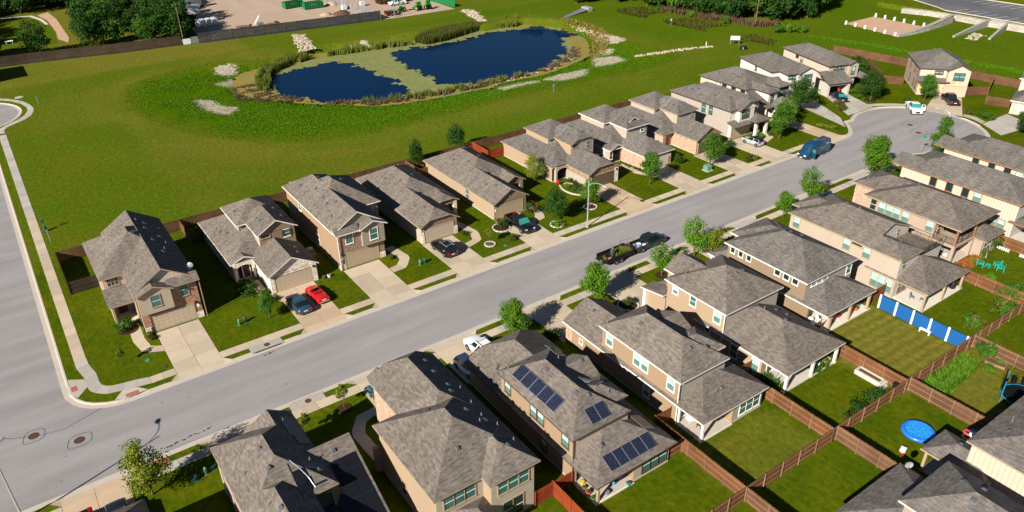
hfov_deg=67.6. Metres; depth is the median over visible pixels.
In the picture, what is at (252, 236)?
stone front house
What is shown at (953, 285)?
barbecue grill
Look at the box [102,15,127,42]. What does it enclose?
wood tree
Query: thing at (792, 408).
wooden fence
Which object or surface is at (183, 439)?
joint
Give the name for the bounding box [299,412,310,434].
street tree
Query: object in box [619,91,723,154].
hipped brick house
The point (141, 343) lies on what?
path
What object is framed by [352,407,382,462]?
path
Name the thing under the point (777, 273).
window
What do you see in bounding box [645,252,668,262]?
storm inlet
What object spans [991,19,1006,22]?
retaining wall
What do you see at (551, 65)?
reeds
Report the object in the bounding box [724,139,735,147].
shrub
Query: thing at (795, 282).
window
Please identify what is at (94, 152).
ground
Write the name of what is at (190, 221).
wooden fence
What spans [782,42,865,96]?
open garage house
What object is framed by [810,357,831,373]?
patio plants
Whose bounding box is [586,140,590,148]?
window
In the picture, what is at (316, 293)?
convertible car
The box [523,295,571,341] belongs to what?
driveway
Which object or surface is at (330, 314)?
driveway
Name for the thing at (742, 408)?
window
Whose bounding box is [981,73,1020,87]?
wooden fence
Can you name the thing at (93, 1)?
wood tree
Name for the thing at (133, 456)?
street tree
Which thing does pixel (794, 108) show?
street tree
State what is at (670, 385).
window
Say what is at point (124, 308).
door
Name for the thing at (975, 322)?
shrub
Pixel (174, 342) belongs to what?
driveway
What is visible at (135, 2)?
wood tree
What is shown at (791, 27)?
shrub
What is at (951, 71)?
end house
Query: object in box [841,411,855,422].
shrub
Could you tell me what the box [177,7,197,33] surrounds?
wood tree
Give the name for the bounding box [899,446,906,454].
cool box
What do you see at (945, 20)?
retaining wall
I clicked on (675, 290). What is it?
window
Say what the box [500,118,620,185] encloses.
arched porch house
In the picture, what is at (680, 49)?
riprap
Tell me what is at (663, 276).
planting ring
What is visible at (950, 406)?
wooden fence
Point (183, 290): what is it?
window
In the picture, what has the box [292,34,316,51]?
riprap
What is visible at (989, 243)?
window
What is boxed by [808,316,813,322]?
garden pot
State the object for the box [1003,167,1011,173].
window
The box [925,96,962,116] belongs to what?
driveway
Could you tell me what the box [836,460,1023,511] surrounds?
house
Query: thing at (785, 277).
window
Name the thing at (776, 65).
batten gable house
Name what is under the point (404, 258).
path
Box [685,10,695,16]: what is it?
shrub
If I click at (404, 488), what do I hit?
window
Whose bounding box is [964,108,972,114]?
shrub
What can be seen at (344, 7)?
tank
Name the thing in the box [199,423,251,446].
driveway
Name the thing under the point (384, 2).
brush heap
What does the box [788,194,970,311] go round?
roof deck house
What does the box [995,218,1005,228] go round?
window
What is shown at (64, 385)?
kerb
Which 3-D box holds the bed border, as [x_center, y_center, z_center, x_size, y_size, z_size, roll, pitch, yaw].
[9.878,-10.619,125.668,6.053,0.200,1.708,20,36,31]
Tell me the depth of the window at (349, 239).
103.58 m
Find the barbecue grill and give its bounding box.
[949,280,956,288]
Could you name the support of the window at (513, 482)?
in the salmon brick house at (450, 441)
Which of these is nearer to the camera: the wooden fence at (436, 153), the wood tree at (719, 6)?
the wooden fence at (436, 153)
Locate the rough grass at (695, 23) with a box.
[616,5,776,45]
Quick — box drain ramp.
[564,6,592,17]
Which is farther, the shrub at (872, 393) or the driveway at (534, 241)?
the driveway at (534, 241)
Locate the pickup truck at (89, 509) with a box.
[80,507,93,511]
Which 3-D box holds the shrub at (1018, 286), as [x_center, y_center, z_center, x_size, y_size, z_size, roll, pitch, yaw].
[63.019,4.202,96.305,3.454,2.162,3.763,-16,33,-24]
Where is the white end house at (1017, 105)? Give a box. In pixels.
[1009,73,1023,114]
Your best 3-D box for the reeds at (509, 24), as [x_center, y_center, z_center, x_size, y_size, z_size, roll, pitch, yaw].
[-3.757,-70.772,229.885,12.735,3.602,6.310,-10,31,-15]
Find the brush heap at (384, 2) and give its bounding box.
[374,0,409,4]
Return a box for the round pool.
[901,420,935,443]
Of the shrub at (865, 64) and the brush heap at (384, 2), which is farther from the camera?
the brush heap at (384, 2)
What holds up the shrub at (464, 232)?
on the ground at (94, 152)
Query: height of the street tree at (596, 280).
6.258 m
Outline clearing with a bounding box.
[0,15,56,53]
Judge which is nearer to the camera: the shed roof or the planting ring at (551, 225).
the planting ring at (551, 225)
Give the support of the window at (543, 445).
in the solar house at (578, 415)
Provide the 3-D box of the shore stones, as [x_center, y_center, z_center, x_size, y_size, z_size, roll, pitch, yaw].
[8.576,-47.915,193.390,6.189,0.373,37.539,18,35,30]
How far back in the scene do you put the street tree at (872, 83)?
160.48 m
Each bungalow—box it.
[355,164,459,243]
[423,146,528,219]
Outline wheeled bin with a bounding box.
[891,381,899,389]
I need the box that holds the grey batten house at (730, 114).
[669,81,770,139]
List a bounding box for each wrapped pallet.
[195,20,200,27]
[200,20,206,26]
[206,19,212,26]
[212,18,218,25]
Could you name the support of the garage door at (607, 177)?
in the arched porch house at (561, 150)
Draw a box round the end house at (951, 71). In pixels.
[904,48,973,96]
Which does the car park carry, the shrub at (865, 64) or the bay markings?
the bay markings
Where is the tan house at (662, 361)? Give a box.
[562,297,768,443]
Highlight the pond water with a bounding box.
[233,26,589,106]
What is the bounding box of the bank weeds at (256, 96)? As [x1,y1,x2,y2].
[231,83,303,102]
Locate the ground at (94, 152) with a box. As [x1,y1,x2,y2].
[0,0,1023,511]
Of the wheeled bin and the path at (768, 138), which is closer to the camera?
the wheeled bin
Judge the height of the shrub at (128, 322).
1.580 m
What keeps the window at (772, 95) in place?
in the white stone house at (771, 92)
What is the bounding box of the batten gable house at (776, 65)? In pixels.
[739,51,819,98]
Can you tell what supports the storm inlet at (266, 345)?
on the kerb at (64, 385)
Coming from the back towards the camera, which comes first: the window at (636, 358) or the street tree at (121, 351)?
the street tree at (121, 351)
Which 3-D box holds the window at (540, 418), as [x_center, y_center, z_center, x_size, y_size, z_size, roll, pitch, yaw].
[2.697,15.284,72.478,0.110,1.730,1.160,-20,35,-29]
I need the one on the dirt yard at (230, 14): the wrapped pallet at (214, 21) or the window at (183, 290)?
the wrapped pallet at (214, 21)
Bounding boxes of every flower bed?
[954,253,984,270]
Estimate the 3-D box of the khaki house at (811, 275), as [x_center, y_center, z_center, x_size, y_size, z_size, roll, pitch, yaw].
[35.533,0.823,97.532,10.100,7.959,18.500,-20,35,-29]
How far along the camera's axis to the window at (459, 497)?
64.33 m
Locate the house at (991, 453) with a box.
[918,396,1023,505]
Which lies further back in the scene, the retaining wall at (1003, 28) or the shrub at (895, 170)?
the retaining wall at (1003, 28)
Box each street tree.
[115,347,125,363]
[115,437,172,497]
[256,290,279,318]
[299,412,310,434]
[333,384,347,407]
[485,228,493,237]
[497,297,531,334]
[541,186,568,220]
[578,260,611,298]
[579,179,601,206]
[639,150,663,184]
[648,241,675,275]
[680,215,712,255]
[698,132,725,164]
[703,226,725,250]
[769,102,796,138]
[774,190,795,216]
[777,93,799,117]
[786,73,819,112]
[798,165,827,196]
[858,67,887,99]
[861,134,893,173]
[919,73,938,100]
[929,116,954,150]
[1016,110,1023,129]
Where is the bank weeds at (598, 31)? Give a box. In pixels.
[559,18,609,56]
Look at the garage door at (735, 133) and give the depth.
145.08 m
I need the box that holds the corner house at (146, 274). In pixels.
[82,210,207,334]
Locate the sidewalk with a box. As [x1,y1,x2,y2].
[0,98,984,511]
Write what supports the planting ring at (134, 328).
on the ground at (94, 152)
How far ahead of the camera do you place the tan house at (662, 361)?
78.65 m
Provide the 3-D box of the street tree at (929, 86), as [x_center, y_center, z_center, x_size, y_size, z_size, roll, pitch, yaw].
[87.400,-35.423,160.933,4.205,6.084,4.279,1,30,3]
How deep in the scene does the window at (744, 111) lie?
143.39 m
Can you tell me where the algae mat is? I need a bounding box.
[231,25,590,106]
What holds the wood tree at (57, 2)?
on the ground at (94, 152)
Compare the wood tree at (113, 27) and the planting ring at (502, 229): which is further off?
the wood tree at (113, 27)
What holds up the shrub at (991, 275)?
on the ground at (94, 152)
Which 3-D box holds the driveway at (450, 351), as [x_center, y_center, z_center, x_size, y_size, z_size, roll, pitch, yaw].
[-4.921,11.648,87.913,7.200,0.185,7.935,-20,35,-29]
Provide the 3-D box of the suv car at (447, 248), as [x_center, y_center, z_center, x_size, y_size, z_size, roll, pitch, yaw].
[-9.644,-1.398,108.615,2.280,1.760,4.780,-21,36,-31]
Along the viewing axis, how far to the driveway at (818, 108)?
157.56 m
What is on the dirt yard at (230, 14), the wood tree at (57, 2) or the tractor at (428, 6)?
the tractor at (428, 6)
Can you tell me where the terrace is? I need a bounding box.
[864,0,1023,24]
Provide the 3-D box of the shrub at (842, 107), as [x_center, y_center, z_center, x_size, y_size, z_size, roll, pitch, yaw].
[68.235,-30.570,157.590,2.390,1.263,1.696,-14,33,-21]
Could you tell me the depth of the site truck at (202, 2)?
249.99 m
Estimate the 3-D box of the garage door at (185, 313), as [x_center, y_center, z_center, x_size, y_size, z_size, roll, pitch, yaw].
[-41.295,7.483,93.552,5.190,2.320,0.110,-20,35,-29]
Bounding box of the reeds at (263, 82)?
[253,50,309,92]
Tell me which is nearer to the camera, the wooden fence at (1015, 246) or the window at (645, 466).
the window at (645, 466)
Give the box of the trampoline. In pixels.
[999,371,1023,403]
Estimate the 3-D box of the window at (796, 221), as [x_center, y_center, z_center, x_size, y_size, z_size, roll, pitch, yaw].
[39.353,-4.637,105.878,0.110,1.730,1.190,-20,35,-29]
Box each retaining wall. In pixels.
[896,14,954,36]
[901,8,1023,32]
[952,19,990,37]
[988,21,1010,39]
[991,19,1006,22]
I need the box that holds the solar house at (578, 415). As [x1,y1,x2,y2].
[463,329,677,505]
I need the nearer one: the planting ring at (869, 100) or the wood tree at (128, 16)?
the planting ring at (869, 100)
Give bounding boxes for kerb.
[0,103,990,511]
[915,0,1023,23]
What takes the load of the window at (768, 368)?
in the peach house at (737, 311)
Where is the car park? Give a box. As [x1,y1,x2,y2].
[918,0,1023,22]
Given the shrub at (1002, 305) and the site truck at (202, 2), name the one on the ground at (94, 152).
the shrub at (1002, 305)
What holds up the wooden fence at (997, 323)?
on the ground at (94, 152)
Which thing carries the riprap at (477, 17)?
on the ground at (94, 152)
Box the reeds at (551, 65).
[326,45,579,105]
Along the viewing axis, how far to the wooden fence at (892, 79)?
172.01 m
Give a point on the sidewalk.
(90, 380)
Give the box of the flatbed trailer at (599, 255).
[595,243,634,264]
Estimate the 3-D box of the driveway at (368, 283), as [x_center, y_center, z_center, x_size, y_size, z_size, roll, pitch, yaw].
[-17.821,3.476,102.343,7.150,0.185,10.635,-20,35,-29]
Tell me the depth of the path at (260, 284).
101.14 m
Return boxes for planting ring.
[117,323,138,334]
[337,403,351,412]
[484,241,495,246]
[492,223,510,231]
[550,220,563,227]
[583,203,596,209]
[617,298,638,311]
[655,272,667,278]
[864,98,876,101]
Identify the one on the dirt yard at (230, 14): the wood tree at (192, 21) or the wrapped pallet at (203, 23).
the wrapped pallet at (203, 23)
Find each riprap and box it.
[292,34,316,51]
[462,9,486,20]
[634,45,712,56]
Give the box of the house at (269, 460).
[210,409,389,511]
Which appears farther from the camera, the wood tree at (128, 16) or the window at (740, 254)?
the wood tree at (128, 16)
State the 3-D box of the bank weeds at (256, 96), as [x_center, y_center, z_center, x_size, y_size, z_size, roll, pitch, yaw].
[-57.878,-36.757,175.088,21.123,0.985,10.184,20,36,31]
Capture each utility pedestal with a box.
[193,473,199,481]
[203,467,208,475]
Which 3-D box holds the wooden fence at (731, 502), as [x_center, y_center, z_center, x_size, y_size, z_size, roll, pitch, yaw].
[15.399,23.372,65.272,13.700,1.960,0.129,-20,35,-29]
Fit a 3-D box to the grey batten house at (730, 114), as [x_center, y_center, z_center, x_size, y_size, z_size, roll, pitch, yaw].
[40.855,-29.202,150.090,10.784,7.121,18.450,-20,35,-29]
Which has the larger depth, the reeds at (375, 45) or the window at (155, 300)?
the reeds at (375, 45)
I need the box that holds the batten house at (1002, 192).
[891,150,1023,243]
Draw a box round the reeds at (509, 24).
[497,13,519,27]
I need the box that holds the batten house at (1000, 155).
[934,133,1023,177]
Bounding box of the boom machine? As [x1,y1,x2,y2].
[254,15,263,25]
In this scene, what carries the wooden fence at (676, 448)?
on the ground at (94, 152)
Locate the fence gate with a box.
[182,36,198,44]
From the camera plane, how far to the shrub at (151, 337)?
91.39 m
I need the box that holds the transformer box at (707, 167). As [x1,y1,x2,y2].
[702,163,712,171]
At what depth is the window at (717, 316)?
86.48 m
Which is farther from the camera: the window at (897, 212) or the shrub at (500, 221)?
the shrub at (500, 221)
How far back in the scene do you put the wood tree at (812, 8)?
224.68 m
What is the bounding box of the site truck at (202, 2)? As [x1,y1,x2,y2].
[184,0,206,6]
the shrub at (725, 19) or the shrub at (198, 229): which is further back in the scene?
the shrub at (725, 19)
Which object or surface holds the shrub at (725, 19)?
on the ground at (94, 152)
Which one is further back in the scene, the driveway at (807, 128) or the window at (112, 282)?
the driveway at (807, 128)
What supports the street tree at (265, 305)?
on the ground at (94, 152)
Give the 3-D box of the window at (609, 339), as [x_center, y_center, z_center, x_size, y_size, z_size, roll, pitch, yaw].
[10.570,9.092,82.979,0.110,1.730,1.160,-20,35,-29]
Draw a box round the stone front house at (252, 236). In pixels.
[198,195,318,293]
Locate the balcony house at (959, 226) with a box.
[852,170,1005,262]
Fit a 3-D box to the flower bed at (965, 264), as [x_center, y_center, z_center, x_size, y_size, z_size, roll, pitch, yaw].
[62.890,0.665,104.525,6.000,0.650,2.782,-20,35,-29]
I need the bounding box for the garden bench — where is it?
[919,327,930,335]
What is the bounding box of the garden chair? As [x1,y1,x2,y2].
[993,260,1003,267]
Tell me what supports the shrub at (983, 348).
on the ground at (94, 152)
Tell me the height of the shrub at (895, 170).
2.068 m
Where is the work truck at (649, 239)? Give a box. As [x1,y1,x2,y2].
[628,231,665,252]
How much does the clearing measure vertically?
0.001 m
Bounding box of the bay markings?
[957,1,1021,21]
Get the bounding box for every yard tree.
[408,139,422,167]
[445,123,465,146]
[524,152,545,181]
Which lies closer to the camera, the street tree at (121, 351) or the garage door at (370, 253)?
the street tree at (121, 351)
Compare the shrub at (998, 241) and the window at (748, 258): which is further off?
the shrub at (998, 241)
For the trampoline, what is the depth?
80.05 m
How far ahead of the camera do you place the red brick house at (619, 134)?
136.04 m
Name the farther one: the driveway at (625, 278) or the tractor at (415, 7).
the tractor at (415, 7)
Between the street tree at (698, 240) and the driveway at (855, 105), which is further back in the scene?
the driveway at (855, 105)
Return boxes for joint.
[4,409,99,438]
[143,426,211,457]
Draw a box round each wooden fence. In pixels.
[0,36,181,66]
[55,220,180,262]
[55,253,99,294]
[178,219,203,244]
[180,208,223,228]
[198,11,380,42]
[269,191,287,203]
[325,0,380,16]
[348,159,404,181]
[405,159,427,176]
[406,142,471,165]
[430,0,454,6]
[472,128,525,147]
[472,142,503,158]
[535,471,572,506]
[552,480,583,511]
[555,114,580,122]
[609,100,630,108]
[654,406,745,493]
[668,437,683,458]
[709,486,747,511]
[739,359,833,435]
[744,487,779,511]
[748,428,834,492]
[814,320,906,385]
[830,379,908,442]
[833,45,983,80]
[834,426,897,472]
[868,58,883,78]
[871,283,886,301]
[884,75,904,84]
[903,337,970,392]
[907,377,990,429]
[959,270,1023,303]
[965,75,995,94]
[967,302,1023,348]
[971,334,1023,371]
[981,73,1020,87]
[985,96,1010,107]
[997,234,1023,254]
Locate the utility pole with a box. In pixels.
[173,3,183,38]
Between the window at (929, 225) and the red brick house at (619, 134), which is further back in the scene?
the red brick house at (619, 134)
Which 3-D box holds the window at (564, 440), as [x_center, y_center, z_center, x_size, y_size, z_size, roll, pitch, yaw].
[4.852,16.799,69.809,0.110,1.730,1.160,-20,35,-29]
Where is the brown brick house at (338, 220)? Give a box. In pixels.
[282,174,386,270]
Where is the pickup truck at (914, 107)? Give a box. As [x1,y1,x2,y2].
[905,101,925,113]
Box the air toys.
[961,428,978,440]
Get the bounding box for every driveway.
[50,470,134,511]
[157,319,231,380]
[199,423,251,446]
[277,281,351,333]
[344,259,420,307]
[348,375,375,406]
[423,235,495,277]
[426,330,475,383]
[496,213,566,250]
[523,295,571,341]
[596,183,657,215]
[604,268,645,306]
[651,165,711,193]
[681,239,710,257]
[695,151,761,175]
[725,137,794,162]
[730,216,757,228]
[784,119,846,141]
[798,100,844,126]
[827,94,872,114]
[846,170,870,179]
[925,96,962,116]
[983,114,1023,134]
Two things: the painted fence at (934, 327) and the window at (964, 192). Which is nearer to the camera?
the painted fence at (934, 327)
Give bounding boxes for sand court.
[847,17,921,35]
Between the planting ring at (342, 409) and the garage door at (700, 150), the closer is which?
the planting ring at (342, 409)
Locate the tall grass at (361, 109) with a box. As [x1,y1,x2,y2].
[125,21,677,141]
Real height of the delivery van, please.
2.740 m
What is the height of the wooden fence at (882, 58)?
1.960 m
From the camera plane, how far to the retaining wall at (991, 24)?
220.82 m
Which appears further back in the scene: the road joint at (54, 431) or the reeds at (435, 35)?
the reeds at (435, 35)
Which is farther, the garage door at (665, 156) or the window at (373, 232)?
the garage door at (665, 156)
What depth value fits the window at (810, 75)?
162.75 m
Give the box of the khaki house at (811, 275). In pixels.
[708,218,876,331]
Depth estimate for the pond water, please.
194.66 m
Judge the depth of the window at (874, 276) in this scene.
98.55 m
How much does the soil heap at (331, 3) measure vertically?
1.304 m
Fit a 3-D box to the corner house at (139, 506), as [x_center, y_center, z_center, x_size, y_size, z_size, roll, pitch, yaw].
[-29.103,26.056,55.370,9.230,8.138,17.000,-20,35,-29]
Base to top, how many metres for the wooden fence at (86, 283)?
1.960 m
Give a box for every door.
[117,304,129,313]
[150,302,197,331]
[241,264,251,276]
[274,266,313,292]
[344,244,379,268]
[423,220,453,242]
[496,198,522,219]
[591,169,614,185]
[650,152,668,165]
[697,140,708,153]
[730,125,747,139]
[941,86,967,96]
[1012,103,1023,113]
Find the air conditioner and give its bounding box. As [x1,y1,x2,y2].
[306,246,315,255]
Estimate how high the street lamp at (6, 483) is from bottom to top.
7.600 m
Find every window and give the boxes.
[106,277,119,287]
[149,294,162,308]
[177,284,190,297]
[260,233,270,239]
[283,228,290,237]
[316,233,320,246]
[345,233,353,244]
[369,227,378,240]
[401,478,407,497]
[443,494,454,511]
[454,488,465,506]
[465,483,476,500]
[497,479,508,497]
[502,498,512,511]
[504,380,510,396]
[508,473,519,491]
[513,492,524,511]
[519,468,529,485]
[529,404,536,420]
[537,411,543,427]
[540,437,546,453]
[561,433,568,450]
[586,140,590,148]
[605,332,612,348]
[632,352,640,368]
[640,357,648,374]
[641,459,650,474]
[642,382,649,399]
[650,455,658,468]
[658,450,666,464]
[666,376,675,393]
[672,285,678,295]
[680,410,686,417]
[688,295,696,308]
[701,103,705,112]
[708,105,712,114]
[712,310,721,325]
[728,343,738,360]
[730,247,735,254]
[738,251,743,258]
[738,401,747,416]
[741,109,745,119]
[745,108,749,117]
[745,255,751,262]
[745,397,754,411]
[751,356,759,373]
[752,393,760,407]
[765,365,772,373]
[770,93,774,103]
[773,269,780,277]
[782,273,789,281]
[783,86,787,95]
[791,216,800,229]
[791,278,798,286]
[807,74,812,82]
[841,238,851,250]
[845,263,852,275]
[850,66,855,74]
[851,242,862,248]
[861,247,871,260]
[868,271,878,287]
[869,198,877,209]
[875,274,886,288]
[877,201,886,213]
[884,205,893,216]
[884,278,893,294]
[892,207,901,219]
[895,283,901,294]
[900,211,910,223]
[901,260,907,270]
[923,220,934,233]
[928,176,937,186]
[935,224,941,235]
[944,182,953,192]
[953,73,959,80]
[958,73,965,80]
[960,187,969,198]
[972,157,979,163]
[972,191,982,202]
[986,216,996,225]
[986,239,992,250]
[987,162,995,168]
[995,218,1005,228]
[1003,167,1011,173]
[1015,171,1023,177]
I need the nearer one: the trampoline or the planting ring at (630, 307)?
the trampoline
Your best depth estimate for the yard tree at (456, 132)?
138.96 m
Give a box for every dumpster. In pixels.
[281,0,302,8]
[301,0,323,9]
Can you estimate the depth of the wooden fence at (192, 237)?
111.83 m
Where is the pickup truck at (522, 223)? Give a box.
[504,211,535,233]
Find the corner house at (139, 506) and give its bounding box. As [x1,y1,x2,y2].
[114,499,148,511]
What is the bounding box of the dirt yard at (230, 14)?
[175,0,453,40]
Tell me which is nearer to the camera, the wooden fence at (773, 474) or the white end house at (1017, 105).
the wooden fence at (773, 474)
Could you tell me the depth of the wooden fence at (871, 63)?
180.98 m
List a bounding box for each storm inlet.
[249,337,283,353]
[288,391,325,411]
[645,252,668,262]
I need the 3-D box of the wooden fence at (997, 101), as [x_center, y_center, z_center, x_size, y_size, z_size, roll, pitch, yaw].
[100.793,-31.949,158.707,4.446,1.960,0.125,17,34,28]
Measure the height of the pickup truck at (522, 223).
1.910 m
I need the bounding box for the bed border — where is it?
[559,185,580,195]
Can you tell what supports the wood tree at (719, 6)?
on the ground at (94, 152)
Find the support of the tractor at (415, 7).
on the dirt yard at (230, 14)
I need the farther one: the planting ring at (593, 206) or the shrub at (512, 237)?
the planting ring at (593, 206)
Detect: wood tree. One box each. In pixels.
[0,0,30,13]
[15,17,51,51]
[24,0,40,8]
[44,0,71,6]
[65,0,102,31]
[67,10,102,45]
[83,6,114,43]
[90,0,120,15]
[96,0,128,24]
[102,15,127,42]
[104,0,131,10]
[121,6,136,33]
[127,11,160,39]
[132,7,165,38]
[133,0,140,8]
[136,0,158,12]
[140,0,169,32]
[148,0,190,37]
[157,0,190,13]
[158,4,188,28]
[169,15,191,37]
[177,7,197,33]
[666,0,683,9]
[681,0,714,12]
[698,0,728,13]
[717,0,745,10]
[724,0,746,18]
[743,0,766,17]
[754,0,798,20]
[781,0,813,16]
[800,0,818,17]
[816,0,830,7]
[820,0,833,9]
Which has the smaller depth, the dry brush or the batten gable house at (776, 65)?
the batten gable house at (776, 65)
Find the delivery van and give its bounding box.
[797,136,830,159]
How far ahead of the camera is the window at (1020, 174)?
117.79 m
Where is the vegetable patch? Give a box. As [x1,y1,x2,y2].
[919,351,981,395]
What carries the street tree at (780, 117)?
on the ground at (94, 152)
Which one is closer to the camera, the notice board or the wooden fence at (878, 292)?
the wooden fence at (878, 292)
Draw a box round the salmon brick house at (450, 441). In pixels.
[366,351,540,511]
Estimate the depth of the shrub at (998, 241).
106.42 m
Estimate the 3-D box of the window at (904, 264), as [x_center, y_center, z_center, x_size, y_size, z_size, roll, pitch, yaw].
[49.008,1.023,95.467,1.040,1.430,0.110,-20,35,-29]
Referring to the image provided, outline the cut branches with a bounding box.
[608,245,631,257]
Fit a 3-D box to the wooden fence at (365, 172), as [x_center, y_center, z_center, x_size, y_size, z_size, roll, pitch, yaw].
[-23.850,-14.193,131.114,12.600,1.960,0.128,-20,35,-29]
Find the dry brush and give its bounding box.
[659,5,781,26]
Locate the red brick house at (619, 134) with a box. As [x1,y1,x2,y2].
[564,104,674,169]
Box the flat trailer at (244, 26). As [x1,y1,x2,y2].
[236,24,251,27]
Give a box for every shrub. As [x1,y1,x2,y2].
[112,316,133,332]
[147,334,155,339]
[195,226,203,237]
[232,276,259,297]
[460,230,469,235]
[493,218,507,227]
[507,233,518,240]
[524,200,540,212]
[540,327,563,340]
[550,219,563,226]
[623,296,634,306]
[654,4,662,9]
[674,153,685,163]
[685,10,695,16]
[721,16,729,23]
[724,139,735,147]
[744,154,755,160]
[773,24,785,31]
[782,22,799,32]
[797,24,808,32]
[833,100,844,104]
[837,105,848,110]
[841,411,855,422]
[848,397,867,415]
[849,87,858,93]
[852,55,865,67]
[854,67,864,81]
[857,58,869,72]
[860,386,888,401]
[887,166,900,175]
[961,312,985,335]
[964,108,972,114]
[975,341,997,357]
[976,109,986,115]
[980,248,990,257]
[980,362,996,371]
[982,111,996,119]
[984,272,997,279]
[987,296,1017,318]
[991,236,1004,249]
[993,281,1023,299]
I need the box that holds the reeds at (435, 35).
[415,20,482,43]
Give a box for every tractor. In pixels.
[397,3,405,12]
[412,5,422,10]
[424,1,431,9]
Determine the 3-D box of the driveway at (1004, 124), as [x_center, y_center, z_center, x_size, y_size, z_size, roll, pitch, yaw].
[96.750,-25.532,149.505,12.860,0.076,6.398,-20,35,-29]
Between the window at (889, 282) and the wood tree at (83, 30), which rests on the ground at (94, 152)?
the wood tree at (83, 30)
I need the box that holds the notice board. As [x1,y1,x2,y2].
[730,36,739,44]
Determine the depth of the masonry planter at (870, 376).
83.24 m
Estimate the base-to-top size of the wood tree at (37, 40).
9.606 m
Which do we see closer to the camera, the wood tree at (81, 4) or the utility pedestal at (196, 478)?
the utility pedestal at (196, 478)
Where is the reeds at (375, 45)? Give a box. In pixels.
[326,36,412,56]
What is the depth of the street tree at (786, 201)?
115.04 m
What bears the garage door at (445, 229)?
in the bungalow at (414, 203)
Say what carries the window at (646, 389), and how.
in the tan house at (662, 361)
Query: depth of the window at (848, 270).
95.38 m
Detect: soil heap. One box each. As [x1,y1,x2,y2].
[319,12,330,15]
[325,1,337,5]
[331,10,349,15]
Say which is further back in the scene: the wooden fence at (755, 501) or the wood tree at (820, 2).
the wood tree at (820, 2)
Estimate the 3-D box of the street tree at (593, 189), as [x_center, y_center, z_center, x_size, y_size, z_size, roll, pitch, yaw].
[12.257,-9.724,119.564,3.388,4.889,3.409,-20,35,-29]
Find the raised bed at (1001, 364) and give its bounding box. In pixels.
[985,356,1007,369]
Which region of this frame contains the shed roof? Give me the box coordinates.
[185,4,200,13]
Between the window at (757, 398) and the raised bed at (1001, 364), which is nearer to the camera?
the window at (757, 398)
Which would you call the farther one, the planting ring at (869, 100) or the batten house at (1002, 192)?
the planting ring at (869, 100)
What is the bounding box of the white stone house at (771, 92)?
[698,66,799,119]
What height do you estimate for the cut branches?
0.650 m
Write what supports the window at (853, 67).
in the open garage house at (835, 70)
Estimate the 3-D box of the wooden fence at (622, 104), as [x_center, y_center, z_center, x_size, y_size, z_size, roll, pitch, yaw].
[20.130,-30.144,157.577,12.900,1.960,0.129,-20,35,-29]
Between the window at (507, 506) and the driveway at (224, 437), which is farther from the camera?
the driveway at (224, 437)
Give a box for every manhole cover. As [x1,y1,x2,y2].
[23,428,44,444]
[67,431,91,448]
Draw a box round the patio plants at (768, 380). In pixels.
[748,370,783,393]
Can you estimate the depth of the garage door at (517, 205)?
117.95 m
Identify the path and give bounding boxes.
[0,16,47,24]
[37,12,68,41]
[131,323,164,351]
[253,280,282,301]
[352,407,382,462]
[385,246,409,271]
[457,221,480,246]
[526,201,544,221]
[621,163,656,177]
[757,130,772,143]
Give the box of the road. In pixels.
[0,105,984,511]
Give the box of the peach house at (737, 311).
[641,252,845,392]
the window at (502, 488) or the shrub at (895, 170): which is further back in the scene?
the shrub at (895, 170)
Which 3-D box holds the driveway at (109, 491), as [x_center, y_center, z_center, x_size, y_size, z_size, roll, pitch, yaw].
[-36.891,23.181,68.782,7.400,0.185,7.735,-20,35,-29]
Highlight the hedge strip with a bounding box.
[807,35,1023,73]
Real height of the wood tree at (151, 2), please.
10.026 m
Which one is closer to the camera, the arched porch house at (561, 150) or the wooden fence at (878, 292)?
the wooden fence at (878, 292)
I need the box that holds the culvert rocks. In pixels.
[964,32,986,39]
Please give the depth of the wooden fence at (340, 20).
220.56 m
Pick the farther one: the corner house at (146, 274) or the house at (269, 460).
the corner house at (146, 274)
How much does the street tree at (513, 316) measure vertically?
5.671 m
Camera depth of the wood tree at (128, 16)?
216.06 m
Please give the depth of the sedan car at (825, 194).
120.62 m
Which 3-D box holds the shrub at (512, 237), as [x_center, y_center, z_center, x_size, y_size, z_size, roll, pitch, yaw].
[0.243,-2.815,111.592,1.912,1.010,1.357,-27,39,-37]
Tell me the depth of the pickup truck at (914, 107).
155.83 m
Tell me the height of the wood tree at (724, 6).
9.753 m
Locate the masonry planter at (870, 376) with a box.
[854,366,887,388]
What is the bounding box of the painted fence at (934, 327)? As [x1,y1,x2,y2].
[877,294,968,345]
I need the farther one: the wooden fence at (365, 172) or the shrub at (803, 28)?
the shrub at (803, 28)
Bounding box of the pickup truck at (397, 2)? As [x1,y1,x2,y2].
[388,0,406,5]
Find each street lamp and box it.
[0,435,20,511]
[586,183,606,227]
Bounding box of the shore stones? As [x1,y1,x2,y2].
[496,52,576,84]
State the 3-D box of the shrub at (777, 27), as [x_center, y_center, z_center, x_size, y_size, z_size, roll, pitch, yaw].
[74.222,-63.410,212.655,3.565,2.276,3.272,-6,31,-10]
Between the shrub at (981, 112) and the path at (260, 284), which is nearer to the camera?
the path at (260, 284)
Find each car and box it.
[104,497,130,511]
[285,292,311,314]
[304,284,329,303]
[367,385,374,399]
[430,238,457,257]
[453,352,469,379]
[463,334,490,351]
[742,135,764,146]
[820,192,837,196]
[830,92,848,101]
[941,92,960,104]
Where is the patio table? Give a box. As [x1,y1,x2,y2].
[685,415,693,422]
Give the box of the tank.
[341,4,346,9]

